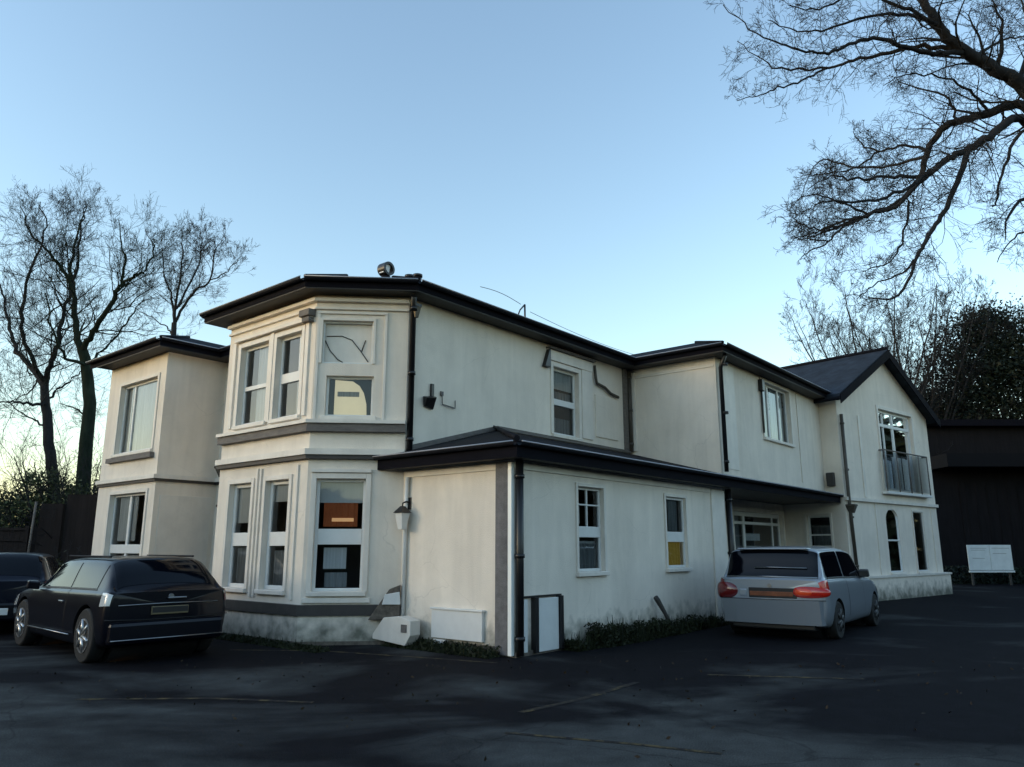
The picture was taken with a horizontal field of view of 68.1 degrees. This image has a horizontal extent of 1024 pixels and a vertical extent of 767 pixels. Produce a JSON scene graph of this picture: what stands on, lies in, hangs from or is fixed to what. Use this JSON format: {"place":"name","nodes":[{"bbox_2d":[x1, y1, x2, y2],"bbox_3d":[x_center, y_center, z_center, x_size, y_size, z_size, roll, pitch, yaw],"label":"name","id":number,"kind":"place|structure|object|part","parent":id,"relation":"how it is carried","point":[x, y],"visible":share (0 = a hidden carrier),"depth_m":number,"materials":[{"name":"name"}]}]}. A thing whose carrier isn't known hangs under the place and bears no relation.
{"place":"outdoors","nodes":[
{"label":"outdoors","id":0,"kind":"place"},
{"bbox_2d":[405,273,422,281],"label":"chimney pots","id":1,"kind":"object","parent":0,"point":[419,275],"visible":0.37,"depth_m":15.35,"materials":[{"name":"black"}]},
{"bbox_2d":[0,584,1023,766],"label":"car park","id":2,"kind":"structure","parent":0,"point":[904,643],"depth_m":7.75,"materials":[{"name":"black asphalt"}]},
{"bbox_2d":[0,552,58,632],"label":"parked car","id":3,"kind":"object","parent":2,"relation":"on","point":[18,570],"visible":0.35,"depth_m":14.08,"materials":[{"name":"black paint"}]},
{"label":"rear window","id":4,"kind":"part","parent":3,"relation":"part of","materials":[{"name":"black glass"}]},
{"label":"side window","id":5,"kind":"part","parent":3,"relation":"part of","materials":[{"name":"black glass"}]},
{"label":"side window","id":6,"kind":"part","parent":3,"relation":"part of","materials":[{"name":"black glass"}]},
{"bbox_2d":[4,538,88,567],"bbox_3d":[-11.212,4.520,17.839,2.673,1.823,2.964,-7,-14,29],"label":"bush","id":7,"kind":"object","parent":2,"relation":"on","point":[61,561],"visible":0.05,"depth_m":18.30,"materials":[{"name":"green plant"}]},
{"bbox_2d":[0,494,97,564],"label":"fence","id":8,"kind":"object","parent":2,"relation":"on","point":[73,523],"visible":0.42,"depth_m":20.18,"materials":[{"name":"black wood"}]},
{"bbox_2d":[0,443,98,527],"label":"bush","id":9,"kind":"object","parent":2,"relation":"on","point":[29,496],"visible":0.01,"depth_m":24.86,"materials":[{"name":"green plant"}]},
{"bbox_2d":[0,383,101,527],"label":"bush","id":10,"kind":"object","parent":2,"relation":"on","point":[30,503],"visible":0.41,"depth_m":22.50,"materials":[{"name":"green plant"}]},
{"bbox_2d":[0,443,101,551],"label":"bush","id":11,"kind":"object","parent":2,"relation":"on","point":[93,492],"visible":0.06,"depth_m":21.11,"materials":[{"name":"green plant"}]},
{"bbox_2d":[0,423,101,527],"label":"bush","id":12,"kind":"object","parent":2,"relation":"on","point":[15,493],"visible":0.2,"depth_m":22.92,"materials":[{"name":"green plant"}]},
{"bbox_2d":[0,419,103,527],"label":"bush","id":13,"kind":"object","parent":2,"relation":"on","point":[79,488],"visible":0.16,"depth_m":22.49,"materials":[{"name":"green plant"}]},
{"bbox_2d":[0,182,135,497],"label":"bare tree","id":14,"kind":"object","parent":2,"relation":"on","point":[48,429],"visible":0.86,"depth_m":25.05,"materials":[{"name":"brown plant"}]},
{"bbox_2d":[0,164,205,493],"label":"bare tree","id":15,"kind":"object","parent":2,"relation":"on","point":[89,410],"visible":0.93,"depth_m":24.35,"materials":[{"name":"brown plant"}]},
{"bbox_2d":[14,555,226,662],"bbox_3d":[-6.410,3.505,12.129,4.430,1.485,2.054,-11,-16,42],"label":"parked car","id":16,"kind":"object","parent":2,"relation":"on","point":[96,608],"visible":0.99,"depth_m":10.84,"materials":[{"name":"black paint"}]},
{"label":"side window","id":17,"kind":"part","parent":16,"relation":"part of","materials":[{"name":"glass"}]},
{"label":"side window","id":18,"kind":"part","parent":16,"relation":"part of","materials":[{"name":"grey glass"}]},
{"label":"side window","id":19,"kind":"part","parent":16,"relation":"part of","materials":[{"name":"grey glass"}]},
{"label":"rear window","id":20,"kind":"part","parent":16,"relation":"part of","materials":[{"name":"black glass"}]},
{"bbox_2d":[75,698,313,702],"bbox_3d":[-3.289,3.293,7.896,2.530,0.001,0.211,-1,-12,4],"label":"painted marking","id":21,"kind":"object","parent":2,"relation":"on","point":[194,698],"visible":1,"depth_m":7.89,"materials":[{"name":"grey paint"}]},
{"bbox_2d":[213,629,332,652],"bbox_3d":[-4.231,4.272,12.640,3.735,0.184,0.519,-10,-16,39],"label":"ground cover","id":22,"kind":"object","parent":2,"relation":"on","point":[268,642],"visible":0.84,"depth_m":12.28,"materials":[{"name":"green plant"}]},
{"bbox_2d":[263,650,496,662],"bbox_3d":[-2.232,4.012,11.216,4.396,0.001,0.416,-4,-13,18],"label":"painted marking","id":23,"kind":"object","parent":2,"relation":"on","point":[387,655],"visible":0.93,"depth_m":11.10,"materials":[{"name":"grey paint"}]},
{"bbox_2d":[380,637,500,658],"bbox_3d":[-1.149,4.028,11.635,2.395,0.229,0.481,-11,-16,41],"label":"ground cover","id":24,"kind":"object","parent":2,"relation":"on","point":[435,646],"visible":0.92,"depth_m":11.41,"materials":[{"name":"green plant"}]},
{"bbox_2d":[4,656,1023,766],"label":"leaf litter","id":25,"kind":"object","parent":2,"relation":"on","point":[628,723],"visible":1,"depth_m":8.35,"materials":[{"name":"brown plant"}]},
{"bbox_2d":[85,274,952,657],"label":"house","id":26,"kind":"structure","parent":2,"relation":"on","point":[285,454],"depth_m":14.59,"materials":[{"name":"white paint"}]},
{"bbox_2d":[102,488,148,555],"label":"window","id":27,"kind":"structure","parent":26,"relation":"in","point":[129,502],"depth_m":17.69,"materials":[{"name":"white glass"}]},
{"bbox_2d":[110,372,160,457],"bbox_3d":[-8.896,0.789,18.057,2.060,1.855,0.255,-10,-16,39],"label":"window","id":28,"kind":"structure","parent":26,"relation":"in","point":[142,434],"depth_m":18.22,"materials":[{"name":"white glass"}]},
{"bbox_2d":[220,478,254,592],"bbox_3d":[-5.012,2.796,14.001,0.900,2.035,0.267,-10,-16,39],"label":"window","id":29,"kind":"structure","parent":26,"relation":"in","point":[244,493],"depth_m":14.11,"materials":[{"name":"white glass"}]},
{"bbox_2d":[231,335,270,430],"bbox_3d":[-4.903,0.008,14.498,1.140,1.715,0.247,-10,-16,39],"label":"window","id":30,"kind":"structure","parent":26,"relation":"in","point":[264,356],"depth_m":14.62,"materials":[{"name":"white glass"}]},
{"bbox_2d":[254,474,292,595],"bbox_3d":[-4.097,2.634,13.257,0.880,2.035,0.267,-10,-16,39],"label":"window","id":31,"kind":"structure","parent":26,"relation":"in","point":[281,491],"depth_m":13.33,"materials":[{"name":"white glass"}]},
{"bbox_2d":[267,325,305,423],"bbox_3d":[-4.034,-0.145,13.792,0.960,1.715,0.246,-10,-16,39],"label":"window","id":32,"kind":"structure","parent":26,"relation":"in","point":[296,376],"depth_m":13.87,"materials":[{"name":"white glass"}]},
{"bbox_2d":[305,473,371,596],"bbox_3d":[-2.914,2.542,12.804,1.010,2.025,0.307,1,-12,-5],"label":"window","id":33,"kind":"structure","parent":26,"relation":"in","point":[341,494],"depth_m":12.83,"materials":[{"name":"white glass"}]},
{"bbox_2d":[318,317,376,363],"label":"window","id":34,"kind":"structure","parent":26,"relation":"in","point":[343,342],"depth_m":13.53,"materials":[{"name":"white plastic"}]},
{"bbox_2d":[319,377,375,419],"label":"window","id":35,"kind":"structure","parent":26,"relation":"in","point":[349,399],"depth_m":13.39,"materials":[{"name":"white glass"}]},
{"bbox_2d":[377,261,394,276],"bbox_3d":[-2.414,-2.114,14.501,0.200,0.415,0.270,-10,-16,39],"label":"roof cowl","id":36,"kind":"object","parent":26,"relation":"on","point":[386,269],"visible":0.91,"depth_m":14.45,"materials":[{"name":"grey metal"}]},
{"bbox_2d":[393,497,411,529],"bbox_3d":[-1.816,2.172,12.677,0.216,0.536,0.279,-10,-16,39],"label":"wall lantern","id":37,"kind":"object","parent":26,"relation":"attached to","point":[402,513],"depth_m":12.60,"materials":[{"name":"white plastic"}]},
{"bbox_2d":[423,384,436,409],"bbox_3d":[-1.476,0.217,13.666,0.151,0.477,0.257,-10,-16,39],"label":"floodlight","id":38,"kind":"object","parent":26,"relation":"attached to","point":[429,401],"visible":1,"depth_m":13.64,"materials":[{"name":"black plastic"}]},
{"bbox_2d":[440,391,455,408],"bbox_3d":[-1.190,0.311,14.087,0.039,0.281,0.391,-10,-16,39],"label":"wall bracket","id":39,"kind":"object","parent":26,"relation":"attached to","point":[442,393],"depth_m":13.98,"materials":[{"name":"black metal"}]},
{"bbox_2d":[518,304,525,316],"bbox_3d":[0.215,-1.631,17.622,0.088,0.533,0.355,-10,-16,39],"label":"tv aerial","id":40,"kind":"object","parent":26,"relation":"attached to","point":[524,305],"visible":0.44,"depth_m":17.73,"materials":[{"name":"grey metal"}]},
{"bbox_2d":[550,361,582,441],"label":"window","id":41,"kind":"structure","parent":26,"relation":"in","point":[561,380],"depth_m":17.26,"materials":[{"name":"white glass"}]},
{"bbox_2d":[531,312,630,353],"bbox_3d":[2.190,-1.179,19.895,0.011,0.179,5.402,-10,-16,40],"label":"aerial cable","id":42,"kind":"object","parent":26,"relation":"attached to","point":[581,335],"visible":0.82,"depth_m":19.40,"materials":[{"name":"black plastic"}]},
{"bbox_2d":[575,482,609,576],"bbox_3d":[1.298,2.481,12.879,0.245,1.535,0.920,-10,-16,39],"label":"window","id":43,"kind":"structure","parent":26,"relation":"in","point":[585,550],"depth_m":12.95,"materials":[{"name":"white glass"}]},
{"bbox_2d":[663,493,692,571],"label":"window","id":44,"kind":"structure","parent":26,"relation":"in","point":[672,539],"depth_m":15.28,"materials":[{"name":"white glass"}]},
{"bbox_2d":[732,506,785,549],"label":"window","id":45,"kind":"structure","parent":26,"relation":"in","point":[736,510],"depth_m":22.04,"materials":[{"name":"white glass"}]},
{"bbox_2d":[759,377,795,447],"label":"window","id":46,"kind":"structure","parent":26,"relation":"in","point":[774,394],"depth_m":20.91,"materials":[{"name":"white glass"}]},
{"bbox_2d":[803,513,834,547],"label":"window","id":47,"kind":"structure","parent":26,"relation":"in","point":[823,536],"depth_m":22.94,"materials":[{"name":"white glass"}]},
{"bbox_2d":[885,509,906,574],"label":"window","id":48,"kind":"structure","parent":26,"relation":"in","point":[891,515],"depth_m":24.11,"materials":[{"name":"white glass"}]},
{"bbox_2d":[875,404,921,493],"bbox_3d":[12.892,2.268,25.355,0.675,2.835,2.752,-10,-16,39],"label":"window","id":49,"kind":"structure","parent":26,"relation":"in","point":[893,429],"depth_m":25.50,"materials":[{"name":"white glass"}]},
{"bbox_2d":[911,510,931,572],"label":"window","id":50,"kind":"structure","parent":26,"relation":"in","point":[912,511],"depth_m":25.43,"materials":[{"name":"white wood"}]},
{"bbox_2d":[518,682,639,712],"bbox_3d":[0.805,3.330,8.068,0.159,0.001,2.184,-10,-16,39],"label":"painted marking","id":51,"kind":"object","parent":2,"relation":"on","point":[579,699],"visible":1,"depth_m":7.91,"materials":[{"name":"grey paint"}]},
{"bbox_2d":[561,631,603,651],"bbox_3d":[1.122,4.044,11.865,0.467,0.298,0.734,-12,-17,43],"label":"weed clump","id":52,"kind":"object","parent":2,"relation":"on","point":[577,645],"visible":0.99,"depth_m":11.68,"materials":[{"name":"green plant"}]},
{"bbox_2d":[505,732,721,753],"bbox_3d":[0.784,2.918,6.167,1.810,0.001,0.098,-5,-13,22],"label":"painted marking","id":53,"kind":"object","parent":2,"relation":"on","point":[712,752],"visible":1,"depth_m":6.15,"materials":[{"name":"grey paint"}]},
{"bbox_2d":[584,616,654,647],"bbox_3d":[1.794,4.127,12.654,0.622,0.472,1.601,-11,-16,40],"label":"weed clump","id":54,"kind":"object","parent":2,"relation":"on","point":[612,634],"visible":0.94,"depth_m":12.33,"materials":[{"name":"green plant"}]},
{"bbox_2d":[632,614,694,638],"bbox_3d":[2.790,4.415,13.813,0.549,0.400,1.704,-10,-15,38],"label":"weed clump","id":55,"kind":"object","parent":2,"relation":"on","point":[662,629],"visible":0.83,"depth_m":13.61,"materials":[{"name":"green plant"}]},
{"bbox_2d":[654,595,674,628],"bbox_3d":[2.815,4.264,13.941,0.412,0.702,0.105,1,-12,-6],"label":"leaning stick","id":56,"kind":"object","parent":2,"relation":"on","point":[659,603],"visible":0.78,"depth_m":13.94,"materials":[{"name":"brown wood"}]},
{"bbox_2d":[676,611,729,630],"bbox_3d":[3.869,4.715,15.083,0.488,0.350,1.972,-10,-16,38],"label":"weed clump","id":57,"kind":"object","parent":2,"relation":"on","point":[703,623],"visible":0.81,"depth_m":14.85,"materials":[{"name":"green plant"}]},
{"bbox_2d":[707,674,864,679],"bbox_3d":[3.335,3.592,9.278,1.842,0.001,0.090,-2,-12,10],"label":"painted marking","id":58,"kind":"object","parent":2,"relation":"on","point":[786,676],"visible":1,"depth_m":9.29,"materials":[{"name":"grey paint"}]},
{"bbox_2d":[717,546,878,638],"bbox_3d":[5.784,4.039,14.936,2.114,1.630,4.439,-9,-15,36],"label":"parked car","id":59,"kind":"object","parent":2,"relation":"on","point":[809,592],"visible":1,"depth_m":13.43,"materials":[{"name":"silver metal"}]},
{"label":"rear window","id":60,"kind":"part","parent":59,"relation":"part of","materials":[{"name":"black glass"}]},
{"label":"side window","id":61,"kind":"part","parent":59,"relation":"part of","materials":[{"name":"black glass"}]},
{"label":"side window","id":62,"kind":"part","parent":59,"relation":"part of","materials":[{"name":"black glass"}]},
{"bbox_2d":[704,0,1023,340],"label":"bare tree","id":63,"kind":"object","parent":2,"relation":"on","point":[988,64],"visible":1,"depth_m":12.32,"materials":[{"name":"brown plant"}]},
{"bbox_2d":[966,545,1014,584],"bbox_3d":[20.297,7.695,32.114,1.900,1.660,0.170,0,-12,0],"label":"notice board","id":64,"kind":"object","parent":2,"relation":"on","point":[989,557],"visible":0.99,"depth_m":32.12,"materials":[{"name":"white wood"}]},
{"bbox_2d":[0,0,1023,525],"label":"sky","id":65,"kind":"structure","parent":0,"point":[588,165],"materials":[{"name":"blue"}]},
{"label":"ground","id":66,"kind":"structure","parent":0,"visible":0},
{"bbox_2d":[119,204,256,340],"bbox_3d":[-15.164,-0.150,34.955,8.345,18.225,4.169,-11,-16,41],"label":"bare tree","id":67,"kind":"object","parent":66,"relation":"on","point":[174,327],"visible":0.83,"depth_m":35.34,"materials":[{"name":"brown plant"}]},
{"bbox_2d":[777,262,989,454],"bbox_3d":[19.912,2.033,40.748,10.462,16.400,10.636,0,-12,0],"label":"bare tree","id":68,"kind":"object","parent":66,"relation":"on","point":[921,390],"visible":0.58,"depth_m":39.91,"materials":[{"name":"brown plant"}]},
{"bbox_2d":[817,269,1023,418],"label":"bare tree","id":69,"kind":"object","parent":66,"relation":"on","point":[873,346],"visible":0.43,"depth_m":41.43,"materials":[{"name":"brown plant"}]},
{"bbox_2d":[849,299,1023,418],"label":"bare tree","id":70,"kind":"object","parent":66,"relation":"on","point":[904,337],"visible":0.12,"depth_m":43.35,"materials":[{"name":"brown plant"}]},
{"bbox_2d":[913,377,998,417],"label":"evergreen tree","id":71,"kind":"object","parent":66,"relation":"on","point":[929,398],"visible":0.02,"depth_m":44.42,"materials":[{"name":"green plant"}]},
{"bbox_2d":[908,286,1023,418],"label":"conifer","id":72,"kind":"object","parent":66,"relation":"on","point":[968,351],"visible":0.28,"depth_m":42.78,"materials":[{"name":"green plant"}]},
{"bbox_2d":[926,419,1023,581],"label":"outbuilding","id":73,"kind":"structure","parent":66,"relation":"on","point":[977,467],"depth_m":35.60,"materials":[{"name":"black"}]},
{"bbox_2d":[958,482,1023,579],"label":"garage door","id":74,"kind":"structure","parent":73,"relation":"in","point":[992,512],"depth_m":35.45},
{"bbox_2d":[943,565,1023,583],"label":"ground cover","id":75,"kind":"object","parent":66,"relation":"on","point":[963,577],"visible":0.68,"depth_m":33.22,"materials":[{"name":"green plant"}]}
]}

